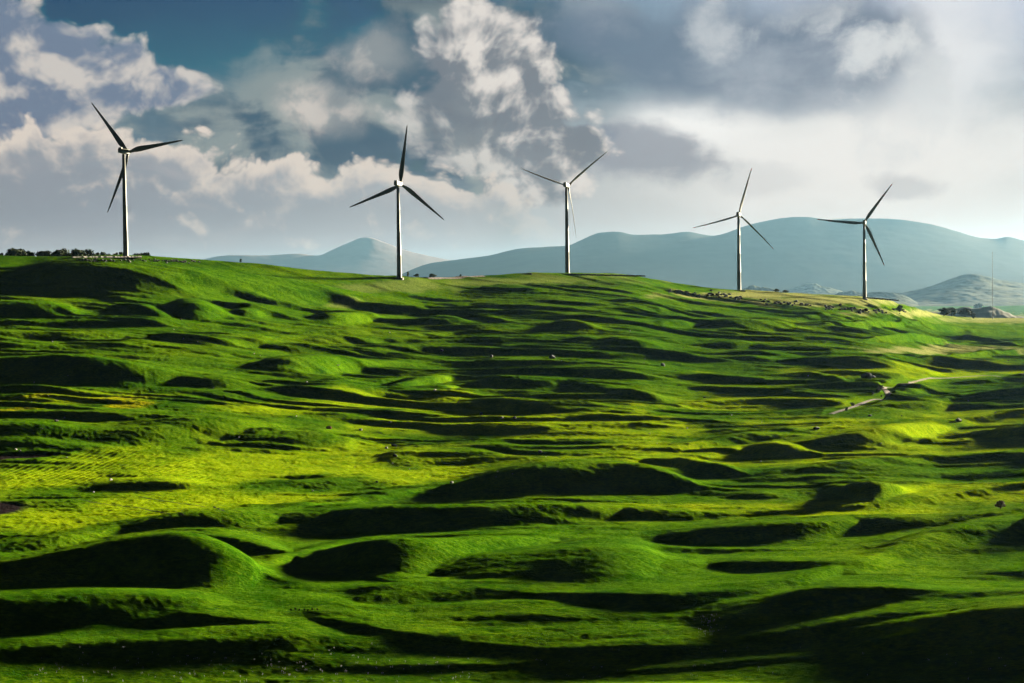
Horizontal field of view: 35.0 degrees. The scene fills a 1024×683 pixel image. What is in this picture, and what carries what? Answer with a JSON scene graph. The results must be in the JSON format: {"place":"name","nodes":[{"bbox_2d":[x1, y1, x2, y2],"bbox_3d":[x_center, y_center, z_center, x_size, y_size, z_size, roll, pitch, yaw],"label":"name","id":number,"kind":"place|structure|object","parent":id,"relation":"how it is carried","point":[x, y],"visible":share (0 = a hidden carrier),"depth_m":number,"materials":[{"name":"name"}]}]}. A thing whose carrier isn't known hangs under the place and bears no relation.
{"place":"outdoors","nodes":[
{"label":"outdoors","id":0,"kind":"place"},
{"bbox_2d":[79,499,183,515],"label":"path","id":1,"kind":"structure","parent":0,"point":[182,514],"depth_m":543.72,"materials":[{"name":"green plant"}]},
{"bbox_2d":[143,497,223,510],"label":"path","id":2,"kind":"structure","parent":0,"point":[187,504],"depth_m":553.88,"materials":[{"name":"green plant"}]},
{"bbox_2d":[203,237,449,275],"bbox_3d":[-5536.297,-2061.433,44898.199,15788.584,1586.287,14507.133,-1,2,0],"label":"mountains","id":3,"kind":"structure","parent":0,"point":[368,256],"depth_m":43653.11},
{"bbox_2d":[425,275,485,278],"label":"path","id":4,"kind":"structure","parent":0,"point":[459,277],"depth_m":1375.54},
{"bbox_2d":[0,255,1023,682],"bbox_3d":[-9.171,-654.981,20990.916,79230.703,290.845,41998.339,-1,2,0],"label":"ground","id":5,"kind":"structure","parent":0,"point":[644,515],"depth_m":592.81,"materials":[{"name":"green plant"}]},
{"bbox_2d":[5,248,22,255],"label":"tree","id":6,"kind":"object","parent":5,"relation":"on","point":[12,252],"visible":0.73,"depth_m":1235.69,"materials":[{"name":"green plant"}]},
{"bbox_2d":[16,248,26,255],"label":"tree","id":7,"kind":"object","parent":5,"relation":"on","point":[23,252],"visible":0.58,"depth_m":1244.92,"materials":[{"name":"green plant"}]},
{"bbox_2d":[25,251,34,255],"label":"tree","id":8,"kind":"object","parent":5,"relation":"on","point":[29,253],"visible":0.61,"depth_m":1243.73,"materials":[{"name":"green plant"}]},
{"bbox_2d":[35,251,43,255],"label":"tree","id":9,"kind":"object","parent":5,"relation":"on","point":[40,253],"visible":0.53,"depth_m":1244.25,"materials":[{"name":"green plant"}]},
{"bbox_2d":[44,250,56,255],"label":"tree","id":10,"kind":"object","parent":5,"relation":"on","point":[47,253],"visible":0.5,"depth_m":1239.03,"materials":[{"name":"green plant"}]},
{"bbox_2d":[55,250,64,255],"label":"tree","id":11,"kind":"object","parent":5,"relation":"on","point":[59,252],"visible":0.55,"depth_m":1250.73,"materials":[{"name":"green plant"}]},
{"bbox_2d":[60,248,70,255],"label":"tree","id":12,"kind":"object","parent":5,"relation":"on","point":[66,253],"visible":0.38,"depth_m":1262.04,"materials":[{"name":"green plant"}]},
{"bbox_2d":[70,248,82,255],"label":"tree","id":13,"kind":"object","parent":5,"relation":"on","point":[75,252],"visible":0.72,"depth_m":1249.52,"materials":[{"name":"green plant"}]},
{"bbox_2d":[85,249,93,255],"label":"tree","id":14,"kind":"object","parent":5,"relation":"on","point":[89,252],"visible":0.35,"depth_m":1268.13,"materials":[{"name":"green plant"}]},
{"bbox_2d":[72,256,141,257],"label":"crane pad","id":15,"kind":"object","parent":5,"relation":"on","point":[106,256],"visible":0.81,"depth_m":1188.50,"materials":[{"name":"gravel"}]},
{"bbox_2d":[91,102,182,255],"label":"wind turbine","id":16,"kind":"object","parent":15,"relation":"on","point":[123,151],"visible":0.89,"depth_m":1209.77,"materials":[{"name":"paint"}]},
{"bbox_2d":[350,127,443,279],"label":"wind turbine","id":17,"kind":"object","parent":5,"relation":"on","point":[397,183],"visible":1,"depth_m":1326.11,"materials":[{"name":"paint"}]},
{"bbox_2d":[34,614,999,681],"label":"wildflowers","id":18,"kind":"object","parent":5,"relation":"on","point":[437,661],"visible":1,"depth_m":345.46,"materials":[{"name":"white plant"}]},
{"bbox_2d":[521,151,607,272],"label":"wind turbine","id":19,"kind":"object","parent":5,"relation":"on","point":[566,185],"visible":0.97,"depth_m":1478.55,"materials":[{"name":"paint"}]},
{"bbox_2d":[560,273,644,276],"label":"stone wall","id":20,"kind":"structure","parent":5,"relation":"on","point":[604,275],"depth_m":1466.16,"materials":[{"name":"grey stone"}]},
{"bbox_2d":[694,168,771,289],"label":"wind turbine","id":21,"kind":"object","parent":5,"relation":"on","point":[738,215],"visible":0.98,"depth_m":1616.68,"materials":[{"name":"paint"}]},
{"bbox_2d":[817,184,891,299],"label":"wind turbine","id":22,"kind":"object","parent":5,"relation":"on","point":[863,222],"visible":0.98,"depth_m":1671.14,"materials":[{"name":"paint"}]},
{"bbox_2d":[861,373,871,378],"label":"boulder","id":23,"kind":"object","parent":5,"relation":"on","point":[867,375],"visible":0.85,"depth_m":962.59,"materials":[{"name":"stone"}]},
{"bbox_2d":[866,297,898,300],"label":"stone wall","id":24,"kind":"structure","parent":5,"relation":"on","point":[881,298],"depth_m":1660.71,"materials":[{"name":"beige stone"}]},
{"bbox_2d":[895,305,903,311],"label":"tree","id":25,"kind":"object","parent":5,"relation":"on","point":[899,308],"visible":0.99,"depth_m":1719.23,"materials":[{"name":"green plant"}]},
{"bbox_2d":[937,307,950,314],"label":"tree","id":26,"kind":"object","parent":5,"relation":"on","point":[945,311],"visible":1,"depth_m":2353.20,"materials":[{"name":"green plant"}]},
{"bbox_2d":[948,307,955,315],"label":"tree","id":27,"kind":"object","parent":5,"relation":"on","point":[953,311],"visible":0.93,"depth_m":2487.93,"materials":[{"name":"green plant"}]},
{"bbox_2d":[956,309,973,315],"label":"tree","id":28,"kind":"object","parent":5,"relation":"on","point":[967,312],"visible":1,"depth_m":2669.56,"materials":[{"name":"green plant"}]},
{"bbox_2d":[973,303,982,307],"bbox_3d":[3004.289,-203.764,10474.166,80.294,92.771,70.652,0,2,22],"label":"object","id":29,"kind":"object","parent":5,"relation":"on","point":[978,305],"visible":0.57,"depth_m":10461.24,"materials":[{"name":"green plant"}]},
{"bbox_2d":[995,500,1005,508],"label":"shrub","id":30,"kind":"object","parent":5,"relation":"on","point":[999,504],"visible":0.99,"depth_m":508.53,"materials":[{"name":"green plant"}]},
{"bbox_2d":[0,0,1023,259],"label":"sky","id":31,"kind":"structure","parent":0,"point":[288,116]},
{"bbox_2d":[402,217,1023,293],"bbox_3d":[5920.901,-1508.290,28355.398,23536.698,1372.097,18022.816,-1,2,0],"label":"mountains","id":32,"kind":"structure","parent":0,"point":[913,254],"depth_m":25933.34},
{"bbox_2d":[741,285,782,291],"bbox_3d":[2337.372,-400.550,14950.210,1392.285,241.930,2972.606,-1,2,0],"label":"hills","id":33,"kind":"structure","parent":0,"point":[752,287],"depth_m":14778.33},
{"bbox_2d":[787,283,842,294],"bbox_3d":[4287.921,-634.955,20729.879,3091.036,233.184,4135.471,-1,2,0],"label":"hills","id":34,"kind":"structure","parent":0,"point":[809,288],"depth_m":20434.96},
{"bbox_2d":[829,382,913,413],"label":"road","id":35,"kind":"structure","parent":0,"point":[886,391],"depth_m":860.46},
{"bbox_2d":[835,290,918,306],"bbox_3d":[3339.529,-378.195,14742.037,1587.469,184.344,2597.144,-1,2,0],"label":"hills","id":36,"kind":"structure","parent":0,"point":[905,300],"depth_m":14514.83,"materials":[{"name":"grey"}]},
{"bbox_2d":[898,274,1023,305],"bbox_3d":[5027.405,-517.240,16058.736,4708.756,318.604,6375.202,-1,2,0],"label":"hills","id":37,"kind":"structure","parent":0,"point":[967,290],"depth_m":14975.12,"materials":[{"name":"grey"}]},
{"bbox_2d":[912,373,1023,382],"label":"road","id":38,"kind":"structure","parent":0,"point":[952,377],"depth_m":1051.12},
{"bbox_2d":[931,306,1023,317],"bbox_3d":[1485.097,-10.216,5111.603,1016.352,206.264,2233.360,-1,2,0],"label":"hills","id":39,"kind":"structure","parent":0,"point":[984,313],"depth_m":4946.63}
]}

